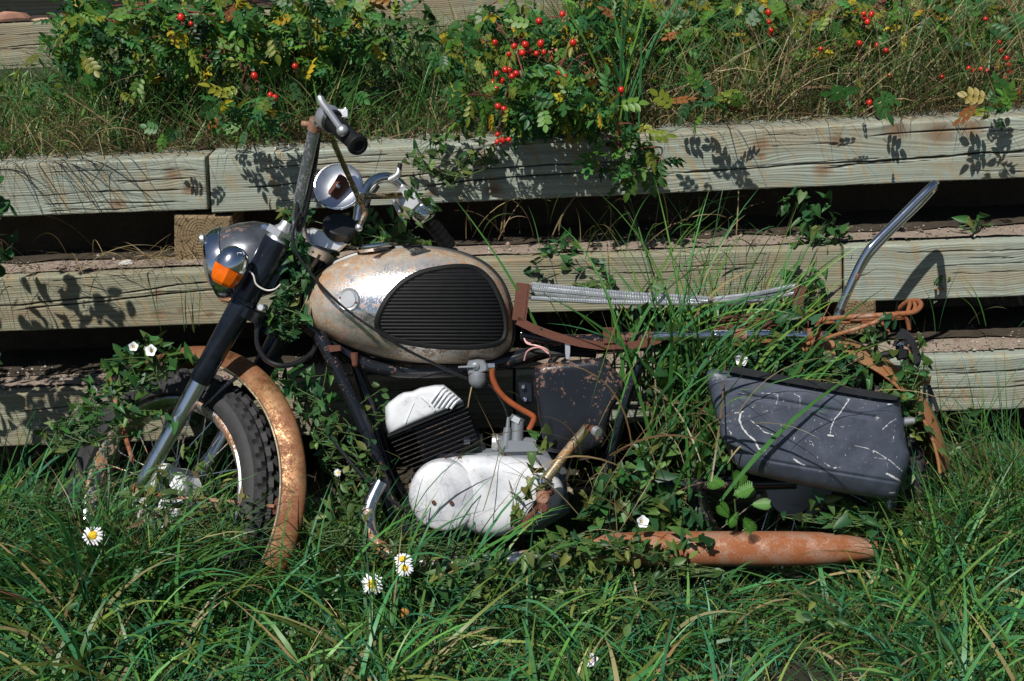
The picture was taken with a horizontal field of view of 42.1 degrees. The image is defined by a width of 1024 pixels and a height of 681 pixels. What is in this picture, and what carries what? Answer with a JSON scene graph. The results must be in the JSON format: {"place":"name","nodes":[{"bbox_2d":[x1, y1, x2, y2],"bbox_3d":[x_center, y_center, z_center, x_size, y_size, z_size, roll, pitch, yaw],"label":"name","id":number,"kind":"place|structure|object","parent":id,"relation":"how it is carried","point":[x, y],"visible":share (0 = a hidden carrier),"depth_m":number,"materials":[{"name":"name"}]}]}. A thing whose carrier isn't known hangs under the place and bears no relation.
{"place":"outdoors","nodes":[
{"label":"outdoors","id":0,"kind":"place"},
{"bbox_2d":[0,0,1020,158],"bbox_3d":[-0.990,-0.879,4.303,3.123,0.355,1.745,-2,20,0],"label":"terrace grass","id":1,"kind":"structure","parent":0,"point":[409,91],"depth_m":3.85,"materials":[{"name":"green plant"}]},
{"bbox_2d":[0,58,205,131],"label":"weed","id":2,"kind":"object","parent":1,"relation":"on","point":[32,93],"visible":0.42,"depth_m":3.94,"materials":[{"name":"green plant"}]},
{"bbox_2d":[107,51,157,108],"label":"weed","id":3,"kind":"object","parent":1,"relation":"on","point":[138,75],"visible":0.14,"depth_m":4.08,"materials":[{"name":"green plant"}]},
{"bbox_2d":[23,0,431,152],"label":"rose bush","id":4,"kind":"object","parent":1,"relation":"on","point":[222,28],"visible":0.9,"depth_m":3.74,"materials":[{"name":"green plant"}]},
{"bbox_2d":[364,0,451,97],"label":"weed","id":5,"kind":"object","parent":1,"relation":"on","point":[432,20],"visible":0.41,"depth_m":4.24,"materials":[{"name":"green plant"}]},
{"bbox_2d":[335,19,480,119],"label":"weed","id":6,"kind":"object","parent":1,"relation":"on","point":[376,63],"visible":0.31,"depth_m":3.93,"materials":[{"name":"green plant"}]},
{"bbox_2d":[0,38,1023,171],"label":"dead thatch","id":7,"kind":"object","parent":1,"relation":"on","point":[923,103],"visible":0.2,"depth_m":3.73,"materials":[{"name":"brown plant"}]},
{"bbox_2d":[0,74,155,184],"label":"grass tuft","id":8,"kind":"object","parent":7,"relation":"on","point":[64,133],"visible":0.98,"depth_m":3.58,"materials":[{"name":"green plant"}]},
{"bbox_2d":[0,97,193,170],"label":"grass tuft","id":9,"kind":"object","parent":7,"relation":"on","point":[2,136],"visible":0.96,"depth_m":3.64,"materials":[{"name":"green plant"}]},
{"bbox_2d":[0,0,1023,69],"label":"retaining wall","id":10,"kind":"structure","parent":1,"relation":"on","point":[15,35],"depth_m":4.99,"materials":[{"name":"brown wood"}]},
{"bbox_2d":[2,0,307,21],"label":"ledge soil","id":11,"kind":"structure","parent":10,"relation":"on","point":[128,12],"depth_m":5.11,"materials":[{"name":"brown soil"}]},
{"bbox_2d":[0,11,30,22],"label":"stone","id":12,"kind":"object","parent":11,"relation":"on","point":[10,16],"visible":0.7,"depth_m":5.03,"materials":[{"name":"brown stone"}]},
{"bbox_2d":[32,18,48,21],"bbox_3d":[-1.773,-1.210,5.024,0.092,0.018,0.049,-2,20,0],"label":"stone","id":13,"kind":"object","parent":11,"relation":"on","point":[35,19],"visible":0.41,"depth_m":5.01,"materials":[{"name":"beige stone"}]},
{"bbox_2d":[424,0,685,201],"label":"rose bush","id":14,"kind":"object","parent":1,"relation":"on","point":[530,99],"visible":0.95,"depth_m":3.54,"materials":[{"name":"green plant"}]},
{"bbox_2d":[563,0,744,131],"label":"grass tuft","id":15,"kind":"object","parent":1,"relation":"on","point":[624,80],"visible":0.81,"depth_m":3.55,"materials":[{"name":"green plant"}]},
{"bbox_2d":[598,0,813,133],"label":"rose bush","id":16,"kind":"object","parent":1,"relation":"on","point":[718,103],"visible":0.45,"depth_m":3.80,"materials":[{"name":"green plant"}]},
{"bbox_2d":[466,0,1023,130],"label":"terrace grass","id":17,"kind":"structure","parent":1,"relation":"on","point":[838,69],"depth_m":3.70,"materials":[{"name":"green plant"}]},
{"bbox_2d":[587,0,1014,83],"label":"weed","id":18,"kind":"object","parent":1,"relation":"on","point":[667,2],"visible":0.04,"depth_m":3.90,"materials":[{"name":"green plant"}]},
{"bbox_2d":[745,0,1023,130],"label":"rose bush","id":19,"kind":"object","parent":1,"relation":"on","point":[1005,101],"visible":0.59,"depth_m":3.73,"materials":[{"name":"green plant"}]},
{"bbox_2d":[0,178,1023,401],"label":"earth bank","id":20,"kind":"structure","parent":0,"point":[122,229],"depth_m":3.91,"materials":[{"name":"soil"}]},
{"bbox_2d":[0,464,1023,680],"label":"ground","id":21,"kind":"structure","parent":0,"point":[802,674],"depth_m":3.08,"materials":[{"name":"green plant"}]},
{"bbox_2d":[82,526,104,560],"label":"daisy","id":22,"kind":"object","parent":21,"relation":"on","point":[95,534],"visible":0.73,"depth_m":3.11,"materials":[{"name":"white plant"}]},
{"bbox_2d":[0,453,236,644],"bbox_3d":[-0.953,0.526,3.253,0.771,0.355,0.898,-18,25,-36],"label":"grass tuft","id":23,"kind":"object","parent":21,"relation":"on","point":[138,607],"visible":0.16,"depth_m":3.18,"materials":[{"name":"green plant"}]},
{"bbox_2d":[16,566,241,638],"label":"weed","id":24,"kind":"object","parent":21,"relation":"on","point":[223,603],"visible":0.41,"depth_m":3.07,"materials":[{"name":"green plant"}]},
{"bbox_2d":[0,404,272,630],"bbox_3d":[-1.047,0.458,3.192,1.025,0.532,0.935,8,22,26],"label":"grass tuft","id":25,"kind":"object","parent":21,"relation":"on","point":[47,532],"visible":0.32,"depth_m":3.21,"materials":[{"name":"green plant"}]},
{"bbox_2d":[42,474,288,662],"bbox_3d":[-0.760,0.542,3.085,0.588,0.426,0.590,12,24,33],"label":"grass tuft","id":26,"kind":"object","parent":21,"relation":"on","point":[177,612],"visible":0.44,"depth_m":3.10,"materials":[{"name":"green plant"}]},
{"bbox_2d":[86,440,253,559],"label":"weed","id":27,"kind":"object","parent":21,"relation":"on","point":[170,496],"visible":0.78,"depth_m":3.16,"materials":[{"name":"green plant"}]},
{"bbox_2d":[0,401,341,676],"bbox_3d":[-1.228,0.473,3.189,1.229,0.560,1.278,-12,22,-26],"label":"tall grass","id":28,"kind":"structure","parent":21,"relation":"on","point":[24,581],"depth_m":3.16,"materials":[{"name":"green plant"}]},
{"bbox_2d":[0,175,18,363],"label":"shrub","id":29,"kind":"object","parent":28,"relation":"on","point":[6,254],"visible":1,"depth_m":3.26,"materials":[{"name":"green plant"}]},
{"bbox_2d":[0,554,375,680],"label":"grass tuft","id":30,"kind":"object","parent":21,"relation":"on","point":[15,646],"visible":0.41,"depth_m":3.02,"materials":[{"name":"green plant"}]},
{"bbox_2d":[125,489,421,679],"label":"grass tuft","id":31,"kind":"object","parent":21,"relation":"on","point":[278,612],"visible":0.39,"depth_m":3.06,"materials":[{"name":"green plant"}]},
{"bbox_2d":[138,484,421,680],"bbox_3d":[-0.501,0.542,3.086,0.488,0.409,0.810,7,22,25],"label":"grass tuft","id":32,"kind":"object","parent":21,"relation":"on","point":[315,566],"visible":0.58,"depth_m":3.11,"materials":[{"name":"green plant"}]},
{"bbox_2d":[334,469,347,534],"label":"daisy","id":33,"kind":"object","parent":21,"relation":"on","point":[338,472],"visible":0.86,"depth_m":3.29,"materials":[{"name":"white plant"}]},
{"bbox_2d":[210,456,490,644],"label":"tall grass","id":34,"kind":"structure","parent":21,"relation":"on","point":[347,557],"depth_m":3.21,"materials":[{"name":"green plant"}]},
{"bbox_2d":[395,553,411,565],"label":"daisy","id":35,"kind":"object","parent":34,"relation":"on","point":[404,556],"visible":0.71,"depth_m":3.11,"materials":[{"name":"white plant"}]},
{"bbox_2d":[361,574,382,599],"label":"daisy","id":36,"kind":"object","parent":21,"relation":"on","point":[366,584],"visible":0.66,"depth_m":3.08,"materials":[{"name":"white plant"}]},
{"bbox_2d":[197,436,576,652],"bbox_3d":[-0.310,0.519,3.080,0.884,0.443,0.860,-2,20,0],"label":"grass tuft","id":37,"kind":"object","parent":21,"relation":"on","point":[415,554],"visible":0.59,"depth_m":3.15,"materials":[{"name":"green plant"}]},
{"bbox_2d":[302,490,495,576],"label":"weed","id":38,"kind":"object","parent":21,"relation":"on","point":[442,548],"visible":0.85,"depth_m":3.18,"materials":[{"name":"green plant"}]},
{"bbox_2d":[399,608,409,630],"bbox_3d":[-0.246,0.671,3.102,0.023,0.136,0.069,-2,20,0],"label":"mushroom","id":39,"kind":"object","parent":21,"relation":"on","point":[401,613],"visible":0.51,"depth_m":3.05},
{"bbox_2d":[392,473,605,668],"bbox_3d":[-0.032,0.538,3.114,0.506,0.364,0.737,-2,20,0],"label":"grass tuft","id":40,"kind":"object","parent":21,"relation":"on","point":[425,580],"visible":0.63,"depth_m":3.13,"materials":[{"name":"green plant"}]},
{"bbox_2d":[65,95,948,613],"bbox_3d":[-0.048,0.018,3.397,2.301,1.352,0.750,-2,20,0],"label":"motorcycle","id":41,"kind":"object","parent":21,"relation":"on","point":[443,309],"visible":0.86,"depth_m":3.27,"materials":[{"name":"metal"}]},
{"bbox_2d":[33,374,178,458],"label":"bindweed","id":42,"kind":"object","parent":41,"relation":"on","point":[86,419],"visible":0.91,"depth_m":3.25,"materials":[{"name":"green plant"}]},
{"bbox_2d":[100,330,198,408],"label":"bindweed","id":43,"kind":"object","parent":41,"relation":"on","point":[172,359],"visible":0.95,"depth_m":3.28,"materials":[{"name":"green plant"}]},
{"bbox_2d":[129,342,137,350],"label":"bindweed flower","id":44,"kind":"object","parent":43,"relation":"attached to","point":[133,346],"visible":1,"depth_m":3.24,"materials":[{"name":"white plant"}]},
{"bbox_2d":[145,344,156,370],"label":"bindweed flower","id":45,"kind":"object","parent":43,"relation":"attached to","point":[153,349],"visible":1,"depth_m":3.24,"materials":[{"name":"white plant"}]},
{"bbox_2d":[168,359,300,514],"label":"bindweed","id":46,"kind":"object","parent":41,"relation":"on","point":[210,433],"visible":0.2,"depth_m":3.60,"materials":[{"name":"green plant"}]},
{"bbox_2d":[265,201,315,342],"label":"bindweed","id":47,"kind":"object","parent":41,"relation":"on","point":[284,292],"visible":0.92,"depth_m":3.30,"materials":[{"name":"green plant"}]},
{"bbox_2d":[277,363,364,490],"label":"bindweed","id":48,"kind":"object","parent":41,"relation":"on","point":[315,388],"visible":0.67,"depth_m":3.37,"materials":[{"name":"green plant"}]},
{"bbox_2d":[309,393,388,496],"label":"bindweed","id":49,"kind":"object","parent":41,"relation":"on","point":[361,446],"visible":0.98,"depth_m":3.29,"materials":[{"name":"green plant"}]},
{"bbox_2d":[325,382,390,531],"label":"bindweed","id":50,"kind":"object","parent":41,"relation":"on","point":[343,486],"visible":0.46,"depth_m":3.36,"materials":[{"name":"green plant"}]},
{"bbox_2d":[275,175,442,263],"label":"bindweed","id":51,"kind":"object","parent":41,"relation":"attached to","point":[398,228],"visible":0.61,"depth_m":3.41,"materials":[{"name":"green plant"}]},
{"bbox_2d":[508,423,553,532],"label":"bindweed","id":52,"kind":"object","parent":41,"relation":"attached to","point":[517,513],"visible":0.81,"depth_m":3.21,"materials":[{"name":"green plant"}]},
{"bbox_2d":[368,388,724,546],"bbox_3d":[0.147,0.281,3.262,1.040,0.311,0.711,-5,20,-8],"label":"grass tuft","id":53,"kind":"object","parent":41,"relation":"on","point":[587,481],"visible":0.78,"depth_m":3.21,"materials":[{"name":"green plant"}]},
{"bbox_2d":[528,525,714,562],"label":"bindweed","id":54,"kind":"object","parent":41,"relation":"on","point":[545,546],"visible":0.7,"depth_m":3.19,"materials":[{"name":"green plant"}]},
{"bbox_2d":[637,515,648,534],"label":"bindweed flower","id":55,"kind":"object","parent":54,"relation":"attached to","point":[642,520],"visible":0.95,"depth_m":3.19,"materials":[{"name":"white plant"}]},
{"bbox_2d":[571,458,711,533],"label":"bindweed","id":56,"kind":"object","parent":41,"relation":"on","point":[671,511],"visible":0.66,"depth_m":3.26,"materials":[{"name":"green plant"}]},
{"bbox_2d":[454,177,846,413],"bbox_3d":[0.461,-0.118,3.301,0.886,0.524,0.784,15,26,39],"label":"grass tuft","id":57,"kind":"object","parent":41,"relation":"on","point":[643,311],"visible":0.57,"depth_m":3.30,"materials":[{"name":"green plant"}]},
{"bbox_2d":[624,335,725,502],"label":"bindweed","id":58,"kind":"object","parent":41,"relation":"on","point":[672,451],"visible":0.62,"depth_m":3.28,"materials":[{"name":"green plant"}]},
{"bbox_2d":[634,283,718,445],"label":"weed","id":59,"kind":"object","parent":41,"relation":"on","point":[660,324],"visible":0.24,"depth_m":3.31,"materials":[{"name":"green plant"}]},
{"bbox_2d":[446,284,950,481],"bbox_3d":[0.375,0.115,3.188,1.006,0.388,0.912,-15,23,-31],"label":"grass tuft","id":60,"kind":"object","parent":41,"relation":"on","point":[688,432],"visible":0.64,"depth_m":3.14,"materials":[{"name":"green plant"}]},
{"bbox_2d":[538,184,897,501],"bbox_3d":[0.516,-0.038,3.244,0.835,0.692,0.943,6,21,21],"label":"grass tuft","id":61,"kind":"object","parent":41,"relation":"on","point":[703,430],"visible":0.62,"depth_m":3.21,"materials":[{"name":"green plant"}]},
{"bbox_2d":[706,470,770,534],"bbox_3d":[0.543,0.436,3.213,0.152,0.260,0.078,7,22,24],"label":"tansy","id":62,"kind":"object","parent":41,"relation":"on","point":[716,482],"visible":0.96,"depth_m":3.19,"materials":[{"name":"green plant"}]},
{"bbox_2d":[735,354,747,365],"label":"bindweed flower","id":63,"kind":"object","parent":41,"relation":"on","point":[737,358],"visible":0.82,"depth_m":3.21,"materials":[{"name":"white plant"}]},
{"bbox_2d":[709,304,872,389],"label":"bindweed","id":64,"kind":"object","parent":41,"relation":"on","point":[795,353],"visible":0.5,"depth_m":3.26,"materials":[{"name":"green plant"}]},
{"bbox_2d":[780,471,921,538],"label":"bindweed","id":65,"kind":"object","parent":41,"relation":"on","point":[845,517],"visible":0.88,"depth_m":3.24,"materials":[{"name":"green plant"}]},
{"bbox_2d":[847,311,932,434],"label":"bindweed","id":66,"kind":"object","parent":41,"relation":"on","point":[905,395],"visible":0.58,"depth_m":3.29,"materials":[{"name":"green plant"}]},
{"bbox_2d":[5,598,1016,670],"bbox_3d":[0.007,0.665,3.009,2.294,0.249,0.113,-2,20,0],"label":"weed","id":67,"kind":"object","parent":21,"relation":"on","point":[801,616],"visible":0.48,"depth_m":2.99,"materials":[{"name":"green plant"}]},
{"bbox_2d":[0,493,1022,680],"bbox_3d":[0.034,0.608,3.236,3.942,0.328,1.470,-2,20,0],"label":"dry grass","id":68,"kind":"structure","parent":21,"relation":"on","point":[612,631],"depth_m":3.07,"materials":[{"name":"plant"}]},
{"bbox_2d":[0,105,1023,530],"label":"retaining wall","id":69,"kind":"structure","parent":21,"relation":"on","point":[204,193],"depth_m":3.67,"materials":[{"name":"brown wood"}]},
{"bbox_2d":[401,112,509,187],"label":"weed","id":70,"kind":"object","parent":69,"relation":"on","point":[449,178],"visible":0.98,"depth_m":3.58,"materials":[{"name":"green plant"}]},
{"bbox_2d":[0,426,1023,507],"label":"ledge soil","id":71,"kind":"structure","parent":69,"relation":"on","point":[312,466],"depth_m":3.87,"materials":[{"name":"brown soil"}]},
{"bbox_2d":[0,323,1023,388],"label":"ledge soil","id":72,"kind":"structure","parent":69,"relation":"on","point":[963,343],"depth_m":3.75,"materials":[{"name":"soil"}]},
{"bbox_2d":[0,305,1023,376],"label":"recess soil","id":73,"kind":"structure","parent":72,"relation":"on","point":[1003,321],"depth_m":3.91,"materials":[{"name":"black soil"}]},
{"bbox_2d":[148,267,203,330],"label":"grass tuft","id":74,"kind":"object","parent":73,"relation":"on","point":[192,319],"visible":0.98,"depth_m":3.56,"materials":[{"name":"green plant"}]},
{"bbox_2d":[663,199,869,376],"bbox_3d":[0.645,-0.125,3.591,0.604,0.536,0.517,-12,22,-25],"label":"grass tuft","id":75,"kind":"object","parent":72,"relation":"on","point":[777,284],"visible":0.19,"depth_m":3.57,"materials":[{"name":"green plant"}]},
{"bbox_2d":[1,216,1023,272],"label":"ledge soil","id":76,"kind":"structure","parent":69,"relation":"on","point":[474,249],"depth_m":3.73,"materials":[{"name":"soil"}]},
{"bbox_2d":[0,214,161,300],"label":"grass tuft","id":77,"kind":"object","parent":76,"relation":"on","point":[69,260],"visible":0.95,"depth_m":3.65,"materials":[{"name":"brown plant"}]},
{"bbox_2d":[118,260,132,264],"bbox_3d":[-1.096,-0.218,3.768,0.042,0.022,0.025,-10,21,-20],"label":"stone","id":78,"kind":"object","parent":76,"relation":"on","point":[122,262],"visible":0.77,"depth_m":3.76,"materials":[{"name":"white stone"}]},
{"bbox_2d":[96,236,201,284],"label":"grass tuft","id":79,"kind":"object","parent":76,"relation":"on","point":[157,256],"visible":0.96,"depth_m":3.71,"materials":[{"name":"plant"}]},
{"bbox_2d":[2,204,1023,262],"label":"recess soil","id":80,"kind":"structure","parent":76,"relation":"on","point":[865,220],"depth_m":3.84,"materials":[{"name":"brown soil"}]},
{"bbox_2d":[464,191,608,241],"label":"grass tuft","id":81,"kind":"object","parent":76,"relation":"on","point":[503,214],"visible":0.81,"depth_m":3.71,"materials":[{"name":"green plant"}]},
{"bbox_2d":[530,175,792,263],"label":"grass tuft","id":82,"kind":"object","parent":76,"relation":"on","point":[678,226],"visible":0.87,"depth_m":3.67,"materials":[{"name":"green plant"}]},
{"bbox_2d":[698,212,995,313],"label":"weed","id":83,"kind":"object","parent":76,"relation":"on","point":[968,220],"visible":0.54,"depth_m":3.66,"materials":[{"name":"green plant"}]},
{"bbox_2d":[524,227,615,289],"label":"bindweed","id":84,"kind":"object","parent":69,"relation":"attached to","point":[548,249],"visible":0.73,"depth_m":3.65,"materials":[{"name":"green plant"}]},
{"bbox_2d":[494,269,950,302],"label":"weed","id":85,"kind":"object","parent":69,"relation":"on","point":[939,279],"visible":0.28,"depth_m":3.64,"materials":[{"name":"green plant"}]},
{"bbox_2d":[776,186,852,317],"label":"bindweed","id":86,"kind":"object","parent":69,"relation":"attached to","point":[810,230],"visible":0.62,"depth_m":3.63,"materials":[{"name":"green plant"}]},
{"bbox_2d":[832,95,884,119],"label":"weed","id":87,"kind":"object","parent":69,"relation":"on","point":[848,103],"visible":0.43,"depth_m":3.68,"materials":[{"name":"green plant"}]},
{"bbox_2d":[886,268,1023,333],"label":"grass tuft","id":88,"kind":"object","parent":69,"relation":"on","point":[944,305],"visible":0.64,"depth_m":3.65,"materials":[{"name":"green plant"}]},
{"bbox_2d":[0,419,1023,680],"bbox_3d":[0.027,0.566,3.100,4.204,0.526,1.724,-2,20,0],"label":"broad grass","id":89,"kind":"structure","parent":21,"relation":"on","point":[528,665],"depth_m":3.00,"materials":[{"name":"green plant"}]},
{"bbox_2d":[0,396,115,537],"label":"weed","id":90,"kind":"object","parent":89,"relation":"on","point":[75,430],"visible":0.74,"depth_m":3.25,"materials":[{"name":"green plant"}]},
{"bbox_2d":[396,561,412,583],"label":"daisy","id":91,"kind":"object","parent":89,"relation":"on","point":[405,568],"visible":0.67,"depth_m":3.10,"materials":[{"name":"white plant"}]},
{"bbox_2d":[388,537,616,621],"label":"weed","id":92,"kind":"object","parent":89,"relation":"on","point":[543,564],"visible":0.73,"depth_m":3.14,"materials":[{"name":"green plant"}]},
{"bbox_2d":[570,540,724,600],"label":"weed","id":93,"kind":"object","parent":89,"relation":"on","point":[677,562],"visible":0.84,"depth_m":3.18,"materials":[{"name":"green plant"}]},
{"bbox_2d":[910,406,1003,529],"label":"weed","id":94,"kind":"object","parent":89,"relation":"on","point":[958,446],"visible":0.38,"depth_m":3.30,"materials":[{"name":"green plant"}]},
{"bbox_2d":[146,573,937,679],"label":"clover","id":95,"kind":"object","parent":21,"relation":"on","point":[807,655],"visible":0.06,"depth_m":3.13,"materials":[{"name":"green plant"}]},
{"bbox_2d":[587,653,598,678],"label":"bindweed flower","id":96,"kind":"object","parent":21,"relation":"on","point":[592,662],"visible":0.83,"depth_m":2.92,"materials":[{"name":"white plant"}]},
{"bbox_2d":[776,383,1023,632],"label":"tall grass","id":97,"kind":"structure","parent":21,"relation":"on","point":[1011,481],"depth_m":3.24,"materials":[{"name":"green plant"}]},
{"bbox_2d":[808,488,1023,615],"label":"grass tuft","id":98,"kind":"object","parent":21,"relation":"on","point":[932,573],"visible":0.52,"depth_m":3.16,"materials":[{"name":"green plant"}]},
{"bbox_2d":[836,457,1023,631],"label":"grass tuft","id":99,"kind":"object","parent":21,"relation":"on","point":[927,568],"visible":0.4,"depth_m":3.11,"materials":[{"name":"green plant"}]},
{"bbox_2d":[868,321,1023,506],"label":"grass tuft","id":100,"kind":"object","parent":21,"relation":"on","point":[981,415],"visible":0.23,"depth_m":3.53,"materials":[{"name":"green plant"}]},
{"bbox_2d":[921,341,1021,477],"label":"grass tuft","id":101,"kind":"object","parent":21,"relation":"on","point":[1008,429],"visible":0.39,"depth_m":3.52,"materials":[{"name":"green plant"}]}
]}

